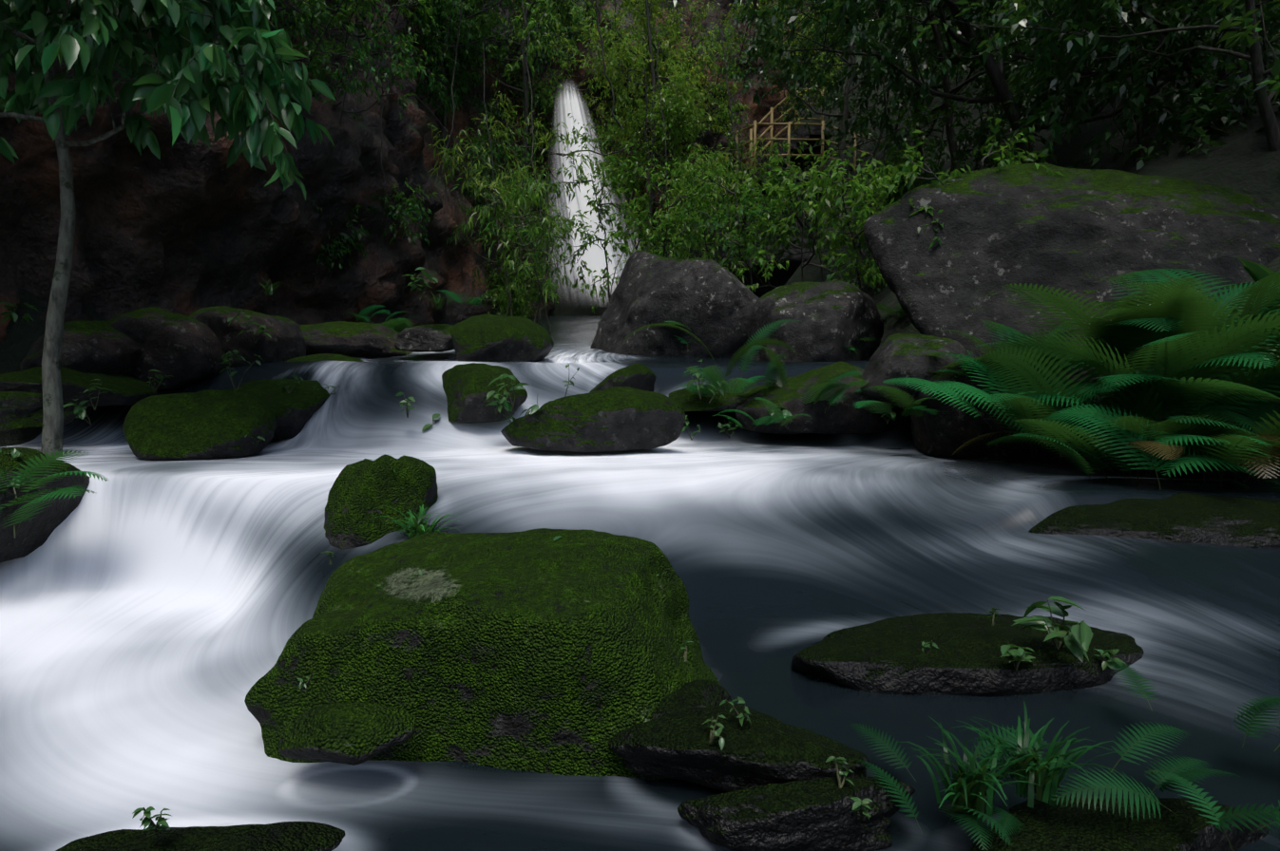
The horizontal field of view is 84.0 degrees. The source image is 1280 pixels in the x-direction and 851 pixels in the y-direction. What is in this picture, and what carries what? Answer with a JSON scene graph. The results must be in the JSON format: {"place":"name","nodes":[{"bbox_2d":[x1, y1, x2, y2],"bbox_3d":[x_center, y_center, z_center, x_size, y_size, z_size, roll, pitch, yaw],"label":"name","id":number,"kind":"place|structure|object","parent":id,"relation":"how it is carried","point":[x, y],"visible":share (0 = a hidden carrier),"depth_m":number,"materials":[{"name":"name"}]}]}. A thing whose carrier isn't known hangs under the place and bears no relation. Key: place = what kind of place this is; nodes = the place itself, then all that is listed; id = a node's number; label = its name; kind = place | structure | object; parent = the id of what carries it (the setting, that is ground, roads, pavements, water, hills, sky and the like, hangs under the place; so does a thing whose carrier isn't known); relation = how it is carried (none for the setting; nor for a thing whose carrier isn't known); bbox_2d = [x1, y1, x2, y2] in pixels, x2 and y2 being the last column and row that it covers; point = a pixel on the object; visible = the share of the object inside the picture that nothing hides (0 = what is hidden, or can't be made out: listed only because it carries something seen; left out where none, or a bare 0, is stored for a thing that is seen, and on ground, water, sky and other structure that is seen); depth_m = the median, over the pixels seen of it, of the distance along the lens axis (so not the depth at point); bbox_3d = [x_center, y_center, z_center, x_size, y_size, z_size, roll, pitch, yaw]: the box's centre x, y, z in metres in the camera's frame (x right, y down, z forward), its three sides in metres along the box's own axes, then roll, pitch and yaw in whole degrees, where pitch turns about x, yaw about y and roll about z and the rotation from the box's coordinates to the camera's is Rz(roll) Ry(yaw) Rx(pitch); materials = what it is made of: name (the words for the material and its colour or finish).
{"place":"outdoors","nodes":[
{"label":"outdoors","id":0,"kind":"place"},
{"bbox_2d":[408,0,643,299],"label":"tree","id":1,"kind":"object","parent":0,"point":[552,15],"depth_m":12.81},
{"bbox_2d":[0,315,1279,850],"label":"water stream","id":2,"kind":"structure","parent":0,"point":[154,616],"depth_m":2.38,"materials":[{"name":"white"}]},
{"bbox_2d":[0,391,76,430],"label":"rock","id":3,"kind":"object","parent":2,"relation":"on","point":[19,410],"visible":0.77,"depth_m":3.94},
{"bbox_2d":[122,388,277,460],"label":"rock","id":4,"kind":"object","parent":2,"relation":"on","point":[209,425],"visible":0.98,"depth_m":3.89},
{"bbox_2d":[55,821,345,850],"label":"rock","id":5,"kind":"object","parent":2,"relation":"in","point":[297,836],"visible":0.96,"depth_m":1.24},
{"bbox_2d":[189,305,305,366],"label":"cliff foot rock","id":6,"kind":"object","parent":2,"relation":"on","point":[285,342],"visible":0.56,"depth_m":5.40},
{"bbox_2d":[285,353,363,362],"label":"rock","id":7,"kind":"object","parent":2,"relation":"on","point":[325,357],"visible":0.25,"depth_m":5.46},
{"bbox_2d":[278,703,415,765],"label":"rock","id":8,"kind":"object","parent":2,"relation":"on","point":[353,734],"visible":1,"depth_m":1.40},
{"bbox_2d":[298,321,413,358],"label":"cliff foot rock","id":9,"kind":"object","parent":2,"relation":"in","point":[359,339],"visible":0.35,"depth_m":6.30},
{"bbox_2d":[323,454,438,550],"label":"rock","id":10,"kind":"object","parent":2,"relation":"in","point":[362,493],"visible":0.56,"depth_m":2.70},
{"bbox_2d":[258,279,538,538],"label":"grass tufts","id":11,"kind":"object","parent":2,"relation":"on","point":[419,528],"visible":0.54,"depth_m":2.65,"materials":[{"name":"green plant"}]},
{"bbox_2d":[394,324,454,352],"bbox_3d":[-1.819,-0.786,6.417,0.598,0.249,0.703,1,4,13],"label":"rock slab","id":12,"kind":"object","parent":2,"relation":"on","point":[434,338],"visible":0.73,"depth_m":6.10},
{"bbox_2d":[450,313,554,362],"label":"rock","id":13,"kind":"object","parent":2,"relation":"in","point":[485,337],"visible":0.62,"depth_m":5.45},
{"bbox_2d":[477,279,560,316],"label":"cliff plant","id":14,"kind":"object","parent":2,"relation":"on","point":[515,294],"depth_m":11.89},
{"bbox_2d":[500,386,685,452],"bbox_3d":[-0.284,-0.047,4.209,1.079,0.371,0.707,0,4,-1],"label":"rock","id":15,"kind":"object","parent":2,"relation":"on","point":[617,419],"visible":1,"depth_m":3.94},
{"bbox_2d":[589,362,655,392],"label":"rock","id":16,"kind":"object","parent":2,"relation":"on","point":[638,375],"visible":0.56,"depth_m":4.99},
{"bbox_2d":[0,238,1279,833],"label":"plants","id":17,"kind":"object","parent":2,"relation":"on","point":[1076,640],"depth_m":1.92,"materials":[{"name":"plant"}]},
{"bbox_2d":[668,384,746,411],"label":"rock","id":18,"kind":"object","parent":2,"relation":"on","point":[686,400],"visible":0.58,"depth_m":4.80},
{"bbox_2d":[608,702,869,792],"bbox_3d":[0.201,0.654,1.466,0.525,0.129,0.247,1,4,15],"label":"rock","id":19,"kind":"object","parent":2,"relation":"on","point":[762,749],"visible":0.81,"depth_m":1.39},
{"bbox_2d":[620,319,941,430],"bbox_3d":[0.523,-0.456,5.291,1.450,0.816,3.609,-2,4,-24],"label":"fern","id":20,"kind":"object","parent":2,"relation":"on","point":[714,377],"visible":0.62,"depth_m":4.45,"materials":[{"name":"green plant"}]},
{"bbox_2d":[677,776,915,850],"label":"rock","id":21,"kind":"object","parent":2,"relation":"on","point":[818,814],"visible":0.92,"depth_m":1.25,"materials":[{"name":"stone"}]},
{"bbox_2d":[859,333,969,407],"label":"rock","id":22,"kind":"object","parent":2,"relation":"on","point":[898,355],"visible":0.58,"depth_m":4.16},
{"bbox_2d":[790,612,1144,696],"bbox_3d":[0.957,0.699,2.096,1.059,0.206,0.523,0,4,-1],"label":"wet rock","id":23,"kind":"object","parent":2,"relation":"in","point":[888,657],"visible":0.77,"depth_m":1.92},
{"bbox_2d":[909,358,1035,457],"bbox_3d":[1.864,-0.094,4.016,0.582,0.569,0.884,0,4,-1],"label":"rock","id":24,"kind":"object","parent":2,"relation":"on","point":[947,430],"visible":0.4,"depth_m":3.83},
{"bbox_2d":[969,796,1269,850],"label":"rock","id":25,"kind":"object","parent":2,"relation":"on","point":[1058,828],"visible":0.92,"depth_m":1.24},
{"bbox_2d":[849,661,1279,850],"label":"fern","id":26,"kind":"object","parent":25,"relation":"on","point":[972,788],"visible":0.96,"depth_m":1.26,"materials":[{"name":"green plant"}]},
{"bbox_2d":[0,0,1279,479],"bbox_3d":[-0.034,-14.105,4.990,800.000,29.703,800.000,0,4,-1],"label":"terrain","id":27,"kind":"structure","parent":0,"point":[1243,162],"depth_m":7.72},
{"bbox_2d":[0,447,89,563],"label":"rock","id":28,"kind":"object","parent":27,"relation":"on","point":[33,534],"visible":0.62,"depth_m":2.80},
{"bbox_2d":[0,366,157,407],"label":"rock","id":29,"kind":"object","parent":27,"relation":"on","point":[125,391],"visible":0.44,"depth_m":4.51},
{"bbox_2d":[19,320,142,377],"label":"cliff foot rock","id":30,"kind":"object","parent":27,"relation":"on","point":[99,347],"visible":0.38,"depth_m":4.80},
{"bbox_2d":[106,306,228,390],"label":"cliff foot rock","id":31,"kind":"object","parent":27,"relation":"on","point":[184,351],"visible":0.52,"depth_m":5.12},
{"bbox_2d":[0,0,335,458],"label":"broadleaf tree","id":32,"kind":"object","parent":27,"relation":"on","point":[83,48],"depth_m":3.41,"materials":[{"name":"plant"}]},
{"bbox_2d":[234,379,329,439],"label":"rock","id":33,"kind":"object","parent":27,"relation":"on","point":[295,410],"visible":0.46,"depth_m":4.63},
{"bbox_2d":[0,0,848,343],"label":"cliff","id":34,"kind":"structure","parent":27,"relation":"on","point":[182,226],"depth_m":8.08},
{"bbox_2d":[268,0,383,104],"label":"cliff plant","id":35,"kind":"object","parent":34,"relation":"attached to","point":[302,31],"depth_m":7.28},
{"bbox_2d":[270,0,382,103],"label":"cliff plant","id":36,"kind":"object","parent":34,"relation":"attached to","point":[316,69],"depth_m":7.56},
{"bbox_2d":[292,200,370,284],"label":"cliff plant","id":37,"kind":"object","parent":34,"relation":"attached to","point":[334,249],"depth_m":8.49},
{"bbox_2d":[301,0,434,126],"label":"cliff plant","id":38,"kind":"object","parent":34,"relation":"attached to","point":[393,70],"depth_m":8.19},
{"bbox_2d":[305,0,439,77],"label":"cliff plant","id":39,"kind":"object","parent":34,"relation":"attached to","point":[385,40],"depth_m":9.00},
{"bbox_2d":[316,0,477,109],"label":"cliff plant","id":40,"kind":"object","parent":34,"relation":"attached to","point":[444,2],"depth_m":9.78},
{"bbox_2d":[365,177,437,246],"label":"cliff plant","id":41,"kind":"object","parent":34,"relation":"attached to","point":[415,209],"depth_m":9.34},
{"bbox_2d":[402,0,456,58],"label":"cliff plant","id":42,"kind":"object","parent":34,"relation":"attached to","point":[426,44],"depth_m":11.23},
{"bbox_2d":[387,0,477,84],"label":"cliff plant","id":43,"kind":"object","parent":34,"relation":"on","point":[451,27],"depth_m":10.79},
{"bbox_2d":[404,25,466,119],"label":"cliff plant","id":44,"kind":"object","parent":34,"relation":"attached to","point":[440,96],"depth_m":11.68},
{"bbox_2d":[398,0,484,57],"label":"cliff plant","id":45,"kind":"object","parent":34,"relation":"attached to","point":[468,24],"depth_m":11.46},
{"bbox_2d":[422,0,501,110],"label":"cliff plant","id":46,"kind":"object","parent":34,"relation":"attached to","point":[480,46],"depth_m":12.47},
{"bbox_2d":[416,10,511,120],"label":"cliff plant","id":47,"kind":"object","parent":34,"relation":"attached to","point":[501,54],"depth_m":12.32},
{"bbox_2d":[446,46,502,130],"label":"cliff plant","id":48,"kind":"object","parent":34,"relation":"attached to","point":[473,56],"depth_m":13.19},
{"bbox_2d":[438,109,525,195],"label":"cliff plant","id":49,"kind":"object","parent":34,"relation":"attached to","point":[485,139],"depth_m":12.03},
{"bbox_2d":[443,19,550,127],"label":"cliff plant","id":50,"kind":"object","parent":34,"relation":"attached to","point":[510,71],"depth_m":13.82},
{"bbox_2d":[504,76,561,152],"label":"cliff plant","id":51,"kind":"object","parent":34,"relation":"attached to","point":[538,99],"depth_m":15.18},
{"bbox_2d":[483,0,589,69],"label":"cliff plant","id":52,"kind":"object","parent":34,"relation":"attached to","point":[545,38],"depth_m":14.64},
{"bbox_2d":[544,54,635,132],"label":"cliff plant","id":53,"kind":"object","parent":34,"relation":"on","point":[563,79],"depth_m":15.55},
{"bbox_2d":[644,0,720,50],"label":"cliff plant","id":54,"kind":"object","parent":34,"relation":"attached to","point":[698,17],"depth_m":14.88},
{"bbox_2d":[657,27,722,80],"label":"cliff plant","id":55,"kind":"object","parent":34,"relation":"attached to","point":[709,39],"depth_m":14.84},
{"bbox_2d":[668,21,744,100],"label":"cliff plant","id":56,"kind":"object","parent":34,"relation":"attached to","point":[726,35],"depth_m":15.26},
{"bbox_2d":[694,45,747,114],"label":"cliff plant","id":57,"kind":"object","parent":34,"relation":"attached to","point":[732,68],"depth_m":15.28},
{"bbox_2d":[688,97,757,162],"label":"cliff plant","id":58,"kind":"object","parent":34,"relation":"attached to","point":[732,143],"depth_m":15.06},
{"bbox_2d":[692,77,754,144],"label":"cliff plant","id":59,"kind":"object","parent":34,"relation":"attached to","point":[738,103],"depth_m":15.15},
{"bbox_2d":[706,1,795,108],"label":"cliff plant","id":60,"kind":"object","parent":34,"relation":"attached to","point":[737,11],"depth_m":15.57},
{"bbox_2d":[244,528,720,780],"bbox_3d":[-0.333,0.724,1.921,1.320,0.866,0.926,0,4,-1],"label":"boulder","id":61,"kind":"object","parent":27,"relation":"on","point":[540,651],"visible":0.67,"depth_m":1.55,"materials":[{"name":"plant"}]},
{"bbox_2d":[652,680,732,719],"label":"rock","id":62,"kind":"object","parent":61,"relation":"on","point":[698,694],"visible":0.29,"depth_m":1.53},
{"bbox_2d":[441,362,527,423],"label":"rock","id":63,"kind":"object","parent":27,"relation":"on","point":[467,389],"visible":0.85,"depth_m":4.54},
{"bbox_2d":[457,83,541,288],"bbox_3d":[-2.397,-3.462,11.890,1.583,4.381,1.436,0,4,-1],"label":"tree","id":64,"kind":"object","parent":27,"relation":"on","point":[505,131],"depth_m":11.77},
{"bbox_2d":[427,122,573,316],"bbox_3d":[-1.908,-2.521,10.116,1.994,3.342,1.587,0,4,-1],"label":"tree","id":65,"kind":"object","parent":27,"relation":"on","point":[474,166],"depth_m":9.90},
{"bbox_2d":[446,146,566,316],"bbox_3d":[-2.079,-2.572,10.938,1.977,3.181,1.586,0,4,-1],"label":"tree","id":66,"kind":"object","parent":27,"relation":"on","point":[487,194],"depth_m":10.93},
{"bbox_2d":[470,112,559,319],"bbox_3d":[-1.994,-3.189,12.013,1.462,3.965,2.043,0,4,-1],"label":"tree","id":67,"kind":"object","parent":27,"relation":"on","point":[506,134],"depth_m":11.66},
{"bbox_2d":[451,159,580,331],"bbox_3d":[-1.549,-1.978,9.107,1.559,2.684,1.614,0,4,-1],"label":"tree","id":68,"kind":"object","parent":27,"relation":"on","point":[485,212],"depth_m":8.97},
{"bbox_2d":[480,249,553,317],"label":"cliff plant","id":69,"kind":"object","parent":27,"relation":"on","point":[523,299],"depth_m":11.79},
{"bbox_2d":[423,0,620,174],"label":"tree","id":70,"kind":"object","parent":27,"relation":"on","point":[443,130],"depth_m":12.56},
{"bbox_2d":[478,121,601,323],"bbox_3d":[-1.313,-2.370,9.684,1.623,3.242,1.920,0,4,-1],"label":"tree","id":71,"kind":"object","parent":27,"relation":"on","point":[537,194],"depth_m":9.30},
{"bbox_2d":[539,153,644,313],"bbox_3d":[-0.620,-2.178,9.497,1.498,3.017,1.460,0,4,-1],"label":"tree","id":72,"kind":"object","parent":27,"relation":"on","point":[621,247],"depth_m":9.54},
{"bbox_2d":[544,83,646,306],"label":"waterfall","id":73,"kind":"structure","parent":27,"relation":"on","point":[593,257],"depth_m":14.06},
{"bbox_2d":[0,155,1279,538],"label":"fern","id":74,"kind":"object","parent":27,"relation":"on","point":[397,325],"visible":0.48,"depth_m":2.71,"materials":[{"name":"green plant"}]},
{"bbox_2d":[548,0,733,252],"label":"tree","id":75,"kind":"object","parent":27,"relation":"on","point":[636,13],"depth_m":13.43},
{"bbox_2d":[550,13,741,251],"bbox_3d":[0.082,-4.235,12.893,3.404,5.648,2.324,0,4,-1],"label":"tree","id":76,"kind":"object","parent":27,"relation":"on","point":[678,105],"depth_m":12.56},
{"bbox_2d":[609,142,721,271],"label":"shrub","id":77,"kind":"object","parent":27,"relation":"on","point":[644,214],"depth_m":8.39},
{"bbox_2d":[614,154,718,269],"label":"bush","id":78,"kind":"object","parent":27,"relation":"on","point":[698,245],"depth_m":9.60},
{"bbox_2d":[590,250,759,358],"bbox_3d":[0.417,-1.091,7.111,1.817,1.312,1.564,2,4,22],"label":"boulder","id":79,"kind":"object","parent":27,"relation":"on","point":[708,303],"visible":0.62,"depth_m":6.38,"materials":[{"name":"stone"}]},
{"bbox_2d":[646,150,761,283],"bbox_3d":[0.933,-2.555,11.098,1.859,3.128,1.508,0,4,-1],"label":"bush","id":80,"kind":"object","parent":27,"relation":"on","point":[709,239],"depth_m":10.93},
{"bbox_2d":[286,0,1126,325],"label":"vines","id":81,"kind":"object","parent":27,"relation":"on","point":[532,146],"visible":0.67,"depth_m":10.44,"materials":[{"name":"green plant"}]},
{"bbox_2d":[659,151,763,278],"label":"shrub","id":82,"kind":"object","parent":27,"relation":"on","point":[710,185],"depth_m":9.41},
{"bbox_2d":[658,133,782,251],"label":"shrub","id":83,"kind":"object","parent":27,"relation":"on","point":[728,160],"depth_m":11.18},
{"bbox_2d":[698,164,774,277],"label":"shrub","id":84,"kind":"object","parent":27,"relation":"on","point":[738,173],"depth_m":10.91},
{"bbox_2d":[671,143,810,293],"bbox_3d":[1.146,-1.751,7.978,1.378,2.807,1.568,-3,5,-39],"label":"shrub","id":85,"kind":"object","parent":27,"relation":"on","point":[716,220],"depth_m":7.88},
{"bbox_2d":[705,224,828,297],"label":"shrub","id":86,"kind":"object","parent":27,"relation":"on","point":[782,277],"visible":0.12,"depth_m":11.26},
{"bbox_2d":[725,125,834,190],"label":"wooden stairs","id":87,"kind":"structure","parent":27,"relation":"on","point":[801,132],"depth_m":15.48,"materials":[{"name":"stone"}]},
{"bbox_2d":[734,88,882,186],"bbox_3d":[4.443,-6.016,15.700,4.670,3.210,1.070,0,4,-1],"label":"wooden railing","id":88,"kind":"object","parent":87,"relation":"on","point":[755,124],"visible":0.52,"depth_m":15.27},
{"bbox_2d":[750,152,834,282],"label":"shrub","id":89,"kind":"object","parent":27,"relation":"on","point":[793,227],"depth_m":9.44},
{"bbox_2d":[731,135,885,292],"bbox_3d":[1.626,-1.671,7.315,1.531,2.834,1.678,3,5,35],"label":"shrub","id":90,"kind":"object","parent":27,"relation":"on","point":[786,183],"depth_m":7.11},
{"bbox_2d":[743,279,883,362],"bbox_3d":[1.512,-0.831,6.289,1.124,0.870,1.340,-1,4,-18],"label":"boulder","id":91,"kind":"object","parent":27,"relation":"on","point":[836,315],"visible":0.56,"depth_m":5.79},
{"bbox_2d":[734,362,903,434],"bbox_3d":[1.193,-0.187,4.719,1.120,0.476,0.811,0,4,-1],"label":"mossy rock","id":92,"kind":"object","parent":27,"relation":"on","point":[845,416],"visible":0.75,"depth_m":4.41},
{"bbox_2d":[788,139,899,292],"bbox_3d":[1.893,-1.520,6.494,1.063,2.218,1.506,0,4,-1],"label":"shrub","id":93,"kind":"object","parent":27,"relation":"on","point":[859,190],"depth_m":6.31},
{"bbox_2d":[804,189,885,294],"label":"shrub","id":94,"kind":"object","parent":27,"relation":"on","point":[840,229],"depth_m":8.56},
{"bbox_2d":[728,0,1039,197],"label":"tree","id":95,"kind":"object","parent":27,"relation":"on","point":[819,76],"depth_m":13.83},
{"bbox_2d":[851,136,919,268],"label":"shrub","id":96,"kind":"object","parent":27,"relation":"on","point":[893,162],"depth_m":8.58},
{"bbox_2d":[668,0,1165,191],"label":"tree","id":97,"kind":"object","parent":27,"relation":"on","point":[791,9],"depth_m":8.62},
{"bbox_2d":[885,95,1001,202],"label":"shrub","id":98,"kind":"object","parent":27,"relation":"on","point":[962,136],"depth_m":7.93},
{"bbox_2d":[814,0,1088,185],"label":"tree","id":99,"kind":"object","parent":27,"relation":"on","point":[964,66],"depth_m":9.48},
{"bbox_2d":[874,116,1064,250],"bbox_3d":[2.646,-1.315,5.629,1.560,2.329,1.183,0,4,-1],"label":"shrub","id":100,"kind":"object","parent":27,"relation":"on","point":[911,175],"depth_m":5.55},
{"bbox_2d":[935,75,1017,177],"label":"shrub","id":101,"kind":"object","parent":27,"relation":"on","point":[1001,134],"depth_m":9.19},
{"bbox_2d":[755,0,1279,164],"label":"tree","id":102,"kind":"object","parent":27,"relation":"on","point":[896,85],"depth_m":7.72,"materials":[{"name":"plant"}]},
{"bbox_2d":[965,6,1128,164],"bbox_3d":[4.905,-3.478,8.321,1.616,2.334,1.422,0,4,-1],"label":"shrub","id":103,"kind":"object","parent":27,"relation":"on","point":[1091,104],"depth_m":8.49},
{"bbox_2d":[959,414,1148,471],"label":"rock","id":104,"kind":"object","parent":27,"relation":"on","point":[1044,457],"visible":0.02,"depth_m":3.60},
{"bbox_2d":[850,0,1259,141],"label":"tree","id":105,"kind":"object","parent":27,"relation":"on","point":[924,15],"depth_m":9.57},
{"bbox_2d":[862,0,1279,142],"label":"tree","id":106,"kind":"object","parent":27,"relation":"on","point":[1187,42],"depth_m":6.56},
{"bbox_2d":[863,163,1279,387],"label":"boulder","id":107,"kind":"object","parent":27,"relation":"on","point":[1089,233],"visible":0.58,"depth_m":5.03,"materials":[{"name":"stone"}]},
{"bbox_2d":[874,268,1279,489],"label":"bank fern","id":108,"kind":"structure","parent":27,"relation":"on","point":[1168,325],"depth_m":3.12,"materials":[{"name":"green plant"}]},
{"bbox_2d":[910,0,1279,170],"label":"tree","id":109,"kind":"object","parent":27,"relation":"on","point":[1080,46],"depth_m":5.85,"materials":[{"name":"plant"}]},
{"bbox_2d":[1043,2,1215,147],"bbox_3d":[4.858,-3.068,6.937,1.819,1.931,1.329,0,4,-1],"label":"shrub","id":110,"kind":"object","parent":27,"relation":"on","point":[1173,79],"depth_m":6.78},
{"bbox_2d":[990,0,1279,161],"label":"tree","id":111,"kind":"object","parent":27,"relation":"on","point":[1074,99],"depth_m":6.97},
{"bbox_2d":[1028,492,1279,549],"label":"ledge rock","id":112,"kind":"object","parent":27,"relation":"on","point":[1182,518],"visible":0.56,"depth_m":2.53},
{"bbox_2d":[1101,362,1279,477],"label":"rock","id":113,"kind":"object","parent":27,"relation":"on","point":[1227,473],"visible":0.02,"depth_m":3.28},
{"bbox_2d":[1161,0,1279,150],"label":"tree","id":114,"kind":"object","parent":27,"relation":"on","point":[1273,27],"depth_m":6.01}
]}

